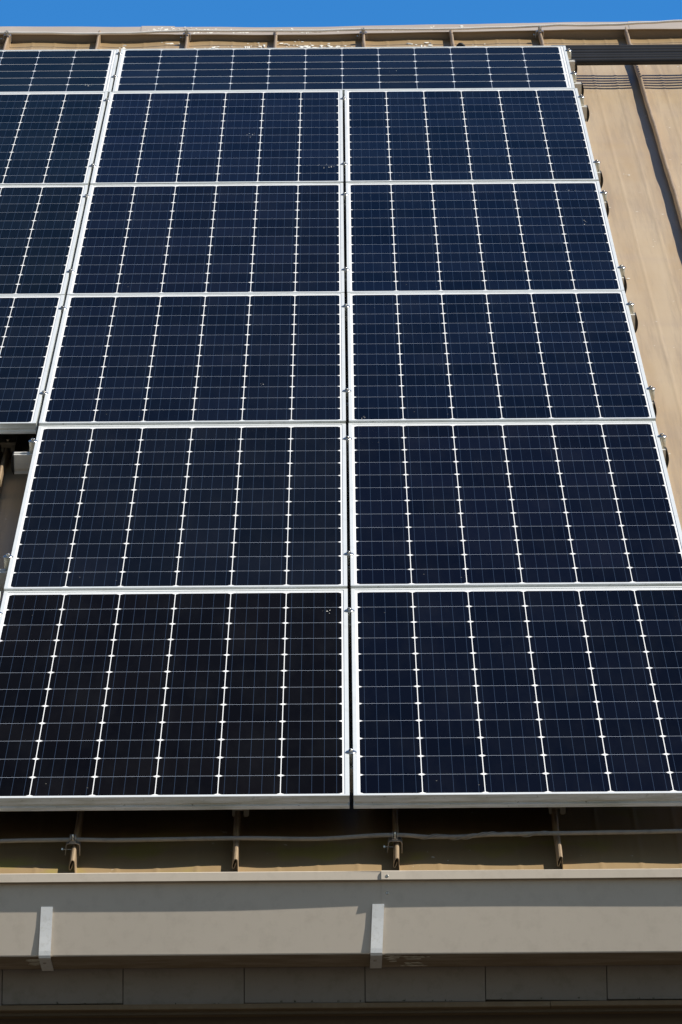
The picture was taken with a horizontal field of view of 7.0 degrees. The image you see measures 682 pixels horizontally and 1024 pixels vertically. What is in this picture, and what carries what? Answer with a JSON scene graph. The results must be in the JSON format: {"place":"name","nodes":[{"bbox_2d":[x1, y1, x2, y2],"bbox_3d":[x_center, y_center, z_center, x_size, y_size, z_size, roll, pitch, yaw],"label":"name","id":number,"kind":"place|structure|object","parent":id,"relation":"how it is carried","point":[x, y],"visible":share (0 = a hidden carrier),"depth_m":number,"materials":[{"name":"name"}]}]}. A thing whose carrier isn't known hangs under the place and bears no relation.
{"place":"outdoors","nodes":[
{"label":"outdoors","id":0,"kind":"place"},
{"bbox_2d":[0,0,681,26],"label":"sky","id":1,"kind":"structure","parent":0,"point":[30,13],"materials":[{"name":"blue"}]},
{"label":"ground","id":2,"kind":"structure","parent":0,"visible":0},
{"bbox_2d":[0,21,681,1023],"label":"building","id":3,"kind":"structure","parent":2,"relation":"on","point":[634,127],"depth_m":14.31,"materials":[{"name":"beige metal"}]},
{"bbox_2d":[1,30,10,39],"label":"cable bracket","id":4,"kind":"object","parent":3,"relation":"attached to","point":[6,33],"visible":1,"depth_m":25.71,"materials":[{"name":"metal"}]},
{"bbox_2d":[0,434,17,452],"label":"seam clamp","id":5,"kind":"object","parent":3,"relation":"attached to","point":[8,440],"visible":0.98,"depth_m":18.16,"materials":[{"name":"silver metal"}]},
{"bbox_2d":[61,834,80,855],"bbox_3d":[-0.688,0.845,14.136,0.048,0.054,0.036,0,15,0],"label":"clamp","id":6,"kind":"object","parent":3,"relation":"attached to","point":[72,840],"visible":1,"depth_m":14.12,"materials":[{"name":"metal"}]},
{"bbox_2d":[0,566,350,592],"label":"mounting rail","id":7,"kind":"object","parent":3,"relation":"attached to","point":[3,573],"visible":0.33,"depth_m":16.35,"materials":[{"name":"metal"}]},
{"bbox_2d":[3,553,12,569],"bbox_3d":[-0.982,0.145,16.364,0.030,0.046,0.030,-8,17,-28],"label":"end clamp","id":8,"kind":"object","parent":7,"relation":"attached to","point":[7,556],"visible":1,"depth_m":16.35,"materials":[{"name":"silver metal"}]},
{"bbox_2d":[344,551,353,565],"bbox_3d":[0.023,0.138,16.364,0.030,0.046,0.030,-1,15,-3],"label":"clamp","id":9,"kind":"object","parent":7,"relation":"attached to","point":[348,554],"visible":1,"depth_m":16.36,"materials":[{"name":"silver metal"}]},
{"bbox_2d":[348,421,681,588],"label":"solar panel","id":10,"kind":"object","parent":7,"relation":"on","point":[509,504],"visible":1,"depth_m":16.90,"materials":[{"name":"glass"}]},
{"bbox_2d":[180,29,190,40],"bbox_3d":[-0.721,-2.213,25.724,0.048,0.054,0.036,0,15,0],"label":"cable bracket","id":11,"kind":"object","parent":3,"relation":"attached to","point":[186,32],"visible":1,"depth_m":25.71,"materials":[{"name":"metal"}]},
{"bbox_2d":[232,809,248,816],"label":"seam clamp","id":12,"kind":"object","parent":3,"relation":"attached to","point":[246,812],"visible":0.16,"depth_m":14.40,"materials":[{"name":"metal"}]},
{"bbox_2d":[11,448,668,474],"bbox_3d":[-0.004,-0.165,17.735,2.102,0.065,0.044,0,15,0],"label":"mounting rail","id":13,"kind":"object","parent":3,"relation":"attached to","point":[20,462],"visible":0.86,"depth_m":17.72,"materials":[{"name":"metal"}]},
{"bbox_2d":[28,438,37,452],"bbox_3d":[-0.984,-0.213,17.731,0.030,0.046,0.030,-1,15,-4],"label":"end clamp","id":14,"kind":"object","parent":13,"relation":"attached to","point":[32,441],"visible":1,"depth_m":17.72,"materials":[{"name":"silver metal"}]},
{"bbox_2d":[4,423,346,590],"bbox_3d":[-0.479,-0.015,16.983,0.992,0.036,1.972,0,15,0],"label":"solar panel","id":15,"kind":"object","parent":13,"relation":"on","point":[188,507],"visible":1,"depth_m":16.89,"materials":[{"name":"glass"}]},
{"bbox_2d":[343,436,351,449],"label":"clamp","id":16,"kind":"object","parent":13,"relation":"attached to","point":[347,438],"visible":1,"depth_m":17.73,"materials":[{"name":"silver metal"}]},
{"bbox_2d":[657,433,666,447],"bbox_3d":[1.025,-0.228,17.731,0.030,0.046,0.030,-2,15,-5],"label":"end clamp","id":17,"kind":"object","parent":13,"relation":"attached to","point":[662,436],"visible":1,"depth_m":17.72,"materials":[{"name":"silver metal"}]},
{"bbox_2d":[0,868,681,968],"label":"gutter","id":18,"kind":"object","parent":3,"relation":"attached to","point":[542,917],"visible":1,"depth_m":13.93,"materials":[{"name":"beige paint"}]},
{"bbox_2d":[39,907,53,970],"bbox_3d":[-0.741,1.078,13.996,0.036,0.134,0.181,0,-15,0],"label":"gutter strap","id":19,"kind":"object","parent":18,"relation":"attached to","point":[45,939],"visible":1,"depth_m":13.92,"materials":[{"name":"silver metal"}]},
{"bbox_2d":[370,904,383,967],"bbox_3d":[0.091,1.071,13.995,0.037,0.134,0.183,0,-15,0],"label":"gutter strap","id":20,"kind":"object","parent":18,"relation":"attached to","point":[377,935],"visible":1,"depth_m":13.91,"materials":[{"name":"silver metal"}]},
{"bbox_2d":[0,829,681,842],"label":"steel cable","id":21,"kind":"object","parent":3,"relation":"attached to","point":[378,835],"visible":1,"depth_m":14.13,"materials":[{"name":"metal"}]},
{"bbox_2d":[0,20,681,34],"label":"steel cable","id":22,"kind":"object","parent":3,"relation":"attached to","point":[378,29],"visible":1,"depth_m":25.72,"materials":[{"name":"metal"}]},
{"bbox_2d":[88,170,602,191],"bbox_3d":[-0.504,-1.312,22.096,3.096,0.065,0.044,0,15,0],"label":"mounting rail","id":23,"kind":"object","parent":3,"relation":"attached to","point":[600,175],"visible":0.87,"depth_m":22.07,"materials":[{"name":"metal"}]},
{"bbox_2d":[0,92,107,189],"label":"solar panel","id":24,"kind":"object","parent":23,"relation":"on","point":[49,138],"visible":1,"depth_m":22.72,"materials":[{"name":"glass"}]},
{"bbox_2d":[90,90,342,184],"bbox_3d":[-0.488,-1.527,22.718,0.992,0.036,1.972,0,15,0],"label":"solar panel","id":25,"kind":"object","parent":23,"relation":"on","point":[210,137],"visible":1,"depth_m":22.65,"materials":[{"name":"glass"}]},
{"bbox_2d":[341,162,347,172],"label":"clamp","id":26,"kind":"object","parent":23,"relation":"attached to","point":[344,163],"visible":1,"depth_m":22.09,"materials":[{"name":"silver metal"}]},
{"bbox_2d":[345,88,598,182],"bbox_3d":[0.513,-1.535,22.717,0.992,0.037,1.973,0,15,0],"label":"solar panel","id":27,"kind":"object","parent":23,"relation":"on","point":[457,135],"visible":1,"depth_m":22.65,"materials":[{"name":"glass"}]},
{"bbox_2d":[593,160,599,171],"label":"end clamp","id":28,"kind":"object","parent":23,"relation":"attached to","point":[597,163],"visible":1,"depth_m":22.08,"materials":[{"name":"silver metal"}]},
{"bbox_2d":[82,201,608,220],"bbox_3d":[-0.506,-1.162,21.531,3.090,0.065,0.044,0,15,0],"label":"mounting rail","id":29,"kind":"object","parent":3,"relation":"attached to","point":[605,204],"visible":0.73,"depth_m":21.51,"materials":[{"name":"metal"}]},
{"bbox_2d":[341,192,347,202],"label":"clamp","id":30,"kind":"object","parent":29,"relation":"attached to","point":[344,194],"visible":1,"depth_m":21.52,"materials":[{"name":"silver metal"}]},
{"bbox_2d":[600,190,607,201],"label":"end clamp","id":31,"kind":"object","parent":29,"relation":"attached to","point":[604,193],"visible":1,"depth_m":21.52,"materials":[{"name":"silver metal"}]},
{"bbox_2d":[103,105,588,123],"bbox_3d":[-0.502,-1.674,23.469,3.104,0.065,0.044,0,15,0],"label":"mounting rail","id":32,"kind":"object","parent":3,"relation":"attached to","point":[585,109],"visible":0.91,"depth_m":23.45,"materials":[{"name":"metal"}]},
{"bbox_2d":[578,95,583,105],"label":"end clamp","id":33,"kind":"object","parent":32,"relation":"attached to","point":[581,97],"visible":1,"depth_m":23.45,"materials":[{"name":"silver metal"}]},
{"bbox_2d":[66,276,626,296],"bbox_3d":[-0.504,-0.814,20.211,3.090,0.065,0.044,0,15,0],"label":"mounting rail","id":34,"kind":"object","parent":3,"relation":"attached to","point":[623,281],"visible":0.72,"depth_m":20.19,"materials":[{"name":"metal"}]},
{"bbox_2d":[0,185,87,301],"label":"solar panel","id":35,"kind":"object","parent":34,"relation":"on","point":[40,226],"visible":1,"depth_m":20.84,"materials":[{"name":"glass"}]},
{"bbox_2d":[67,269,73,278],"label":"clamp","id":36,"kind":"object","parent":34,"relation":"attached to","point":[70,271],"visible":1,"depth_m":20.20,"materials":[{"name":"silver metal"}]},
{"bbox_2d":[67,183,343,294],"bbox_3d":[-0.486,-1.018,20.808,0.992,0.036,1.972,0,15,0],"label":"solar panel","id":37,"kind":"object","parent":34,"relation":"on","point":[211,238],"visible":1,"depth_m":20.74,"materials":[{"name":"glass"}]},
{"bbox_2d":[341,267,349,277],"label":"clamp","id":38,"kind":"object","parent":34,"relation":"attached to","point":[345,269],"visible":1,"depth_m":20.21,"materials":[{"name":"silver metal"}]},
{"bbox_2d":[346,181,623,292],"bbox_3d":[0.516,-1.026,20.807,0.992,0.036,1.972,0,15,0],"label":"solar panel","id":39,"kind":"object","parent":34,"relation":"on","point":[478,236],"visible":1,"depth_m":20.74,"materials":[{"name":"glass"}]},
{"bbox_2d":[617,265,625,276],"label":"end clamp","id":40,"kind":"object","parent":34,"relation":"attached to","point":[622,269],"visible":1,"depth_m":20.20,"materials":[{"name":"silver metal"}]},
{"bbox_2d":[116,60,576,72],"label":"mounting rail","id":41,"kind":"object","parent":3,"relation":"attached to","point":[573,65],"visible":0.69,"depth_m":24.50,"materials":[{"name":"metal"}]},
{"bbox_2d":[565,48,571,58],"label":"end clamp","id":42,"kind":"object","parent":41,"relation":"attached to","point":[568,50],"visible":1,"depth_m":24.50,"materials":[{"name":"silver metal"}]},
{"bbox_2d":[38,400,656,426],"bbox_3d":[-0.502,-0.322,18.345,3.088,0.065,0.044,0,15,0],"label":"mounting rail","id":43,"kind":"object","parent":3,"relation":"attached to","point":[347,411],"visible":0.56,"depth_m":18.32,"materials":[{"name":"metal"}]},
{"bbox_2d":[0,295,64,433],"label":"solar panel","id":44,"kind":"object","parent":43,"relation":"on","point":[29,327],"visible":1,"depth_m":18.92,"materials":[{"name":"glass"}]},
{"bbox_2d":[39,390,47,401],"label":"clamp","id":45,"kind":"object","parent":43,"relation":"attached to","point":[43,392],"visible":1,"depth_m":18.33,"materials":[{"name":"silver metal"}]},
{"bbox_2d":[39,293,345,425],"bbox_3d":[-0.482,-0.519,18.895,0.992,0.037,1.973,0,14,0],"label":"solar panel","id":46,"kind":"object","parent":43,"relation":"on","point":[194,359],"visible":1,"depth_m":18.81,"materials":[{"name":"glass"}]},
{"bbox_2d":[342,388,350,401],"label":"clamp","id":47,"kind":"object","parent":43,"relation":"attached to","point":[346,390],"visible":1,"depth_m":18.34,"materials":[{"name":"silver metal"}]},
{"bbox_2d":[646,386,654,399],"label":"end clamp","id":48,"kind":"object","parent":43,"relation":"attached to","point":[651,389],"visible":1,"depth_m":18.33,"materials":[{"name":"silver metal"}]},
{"bbox_2d":[58,312,637,334],"bbox_3d":[-0.499,-0.658,19.621,3.098,0.065,0.044,0,15,0],"label":"mounting rail","id":49,"kind":"object","parent":3,"relation":"attached to","point":[634,320],"visible":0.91,"depth_m":19.60,"materials":[{"name":"metal"}]},
{"bbox_2d":[58,306,66,314],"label":"clamp","id":50,"kind":"object","parent":49,"relation":"attached to","point":[62,308],"visible":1,"depth_m":19.61,"materials":[{"name":"silver metal"}]},
{"bbox_2d":[342,304,349,315],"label":"clamp","id":51,"kind":"object","parent":49,"relation":"attached to","point":[345,306],"visible":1,"depth_m":19.61,"materials":[{"name":"silver metal"}]},
{"bbox_2d":[347,290,655,422],"bbox_3d":[0.520,-0.527,18.896,0.992,0.036,1.972,0,14,0],"label":"solar panel","id":52,"kind":"object","parent":49,"relation":"on","point":[503,356],"visible":1,"depth_m":18.81,"materials":[{"name":"glass"}]},
{"bbox_2d":[626,301,633,313],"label":"end clamp","id":53,"kind":"object","parent":49,"relation":"attached to","point":[630,304],"visible":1,"depth_m":19.61,"materials":[{"name":"silver metal"}]},
{"bbox_2d":[112,82,583,95],"bbox_3d":[-0.503,-1.812,23.991,3.105,0.065,0.044,0,15,0],"label":"mounting rail","id":54,"kind":"object","parent":3,"relation":"attached to","point":[579,86],"visible":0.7,"depth_m":23.97,"materials":[{"name":"metal"}]},
{"bbox_2d":[0,49,118,97],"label":"solar panel","id":55,"kind":"object","parent":54,"relation":"on","point":[79,70],"visible":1,"depth_m":24.16,"materials":[{"name":"glass"}]},
{"bbox_2d":[113,46,574,96],"bbox_3d":[0.011,-1.915,24.156,1.972,0.036,0.992,0,15,0],"label":"solar panel","id":56,"kind":"object","parent":54,"relation":"on","point":[343,69],"visible":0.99,"depth_m":24.14,"materials":[{"name":"glass"}]},
{"bbox_2d":[570,71,576,81],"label":"end clamp","id":57,"kind":"object","parent":54,"relation":"attached to","point":[573,73],"visible":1,"depth_m":23.98,"materials":[{"name":"silver metal"}]},
{"bbox_2d":[348,622,351,645],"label":"mounting rail","id":58,"kind":"object","parent":3,"relation":"attached to","point":[349,635],"visible":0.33,"depth_m":15.78,"materials":[{"name":"metal"}]},
{"bbox_2d":[344,607,354,622],"bbox_3d":[0.024,0.294,15.793,0.030,0.046,0.030,-2,15,-4],"label":"clamp","id":59,"kind":"object","parent":58,"relation":"attached to","point":[349,610],"visible":1,"depth_m":15.79,"materials":[{"name":"silver metal"}]},
{"bbox_2d":[349,765,352,791],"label":"mounting rail","id":60,"kind":"object","parent":3,"relation":"attached to","point":[350,778],"visible":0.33,"depth_m":14.46,"materials":[{"name":"metal"}]},
{"bbox_2d":[0,589,349,810],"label":"solar panel","id":61,"kind":"object","parent":60,"relation":"on","point":[229,699],"visible":1,"depth_m":14.95,"materials":[{"name":"glass"}]},
{"bbox_2d":[345,748,356,765],"bbox_3d":[0.026,0.640,14.475,0.030,0.046,0.030,-5,15,-18],"label":"clamp","id":62,"kind":"object","parent":60,"relation":"attached to","point":[350,751],"visible":1,"depth_m":14.47,"materials":[{"name":"silver metal"}]},
{"bbox_2d":[351,586,681,808],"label":"solar panel","id":63,"kind":"object","parent":60,"relation":"attached to","point":[500,697],"visible":1,"depth_m":14.96,"materials":[{"name":"glass"}]},
{"bbox_2d":[357,28,366,36],"bbox_3d":[0.097,-2.220,25.724,0.048,0.054,0.036,0,15,0],"label":"cable bracket","id":64,"kind":"object","parent":3,"relation":"attached to","point":[363,31],"visible":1,"depth_m":25.71,"materials":[{"name":"metal"}]},
{"bbox_2d":[383,831,401,852],"bbox_3d":[0.132,0.839,14.136,0.048,0.054,0.036,0,15,0],"label":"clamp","id":65,"kind":"object","parent":3,"relation":"attached to","point":[394,839],"visible":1,"depth_m":14.12,"materials":[{"name":"metal"}]},
{"bbox_2d":[533,26,543,37],"bbox_3d":[0.916,-2.226,25.724,0.048,0.054,0.036,0,15,0],"label":"cable bracket","id":66,"kind":"object","parent":3,"relation":"attached to","point":[539,30],"visible":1,"depth_m":25.71,"materials":[{"name":"metal"}]},
{"bbox_2d":[548,807,565,813],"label":"seam clamp","id":67,"kind":"object","parent":3,"relation":"attached to","point":[562,810],"visible":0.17,"depth_m":14.40,"materials":[{"name":"silver metal"}]},
{"bbox_3d":[0.931,-1.983,24.766,0.038,0.069,0.370,0,15,0],"label":"conduit support","id":68,"kind":"object","parent":3,"relation":"on","visible":0},
{"bbox_2d":[551,44,681,46],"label":"conduit","id":69,"kind":"object","parent":68,"relation":"on","point":[666,45],"visible":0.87,"depth_m":24.89,"materials":[{"name":"black plastic"}]},
{"bbox_2d":[566,47,681,49],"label":"conduit","id":70,"kind":"object","parent":68,"relation":"on","point":[606,48],"visible":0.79,"depth_m":24.83,"materials":[{"name":"black plastic"}]},
{"bbox_2d":[568,57,681,65],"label":"conduit","id":71,"kind":"object","parent":68,"relation":"on","point":[634,61],"visible":0.79,"depth_m":24.59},
{"bbox_2d":[571,49,681,52],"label":"conduit","id":72,"kind":"object","parent":68,"relation":"on","point":[626,51],"visible":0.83,"depth_m":24.77,"materials":[{"name":"black plastic"}]},
{"bbox_2d":[571,55,681,57],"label":"conduit","id":73,"kind":"object","parent":68,"relation":"on","point":[605,56],"visible":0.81,"depth_m":24.65,"materials":[{"name":"black plastic"}]},
{"bbox_2d":[571,52,681,54],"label":"conduit","id":74,"kind":"object","parent":68,"relation":"on","point":[661,53],"visible":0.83,"depth_m":24.71,"materials":[{"name":"black plastic"}]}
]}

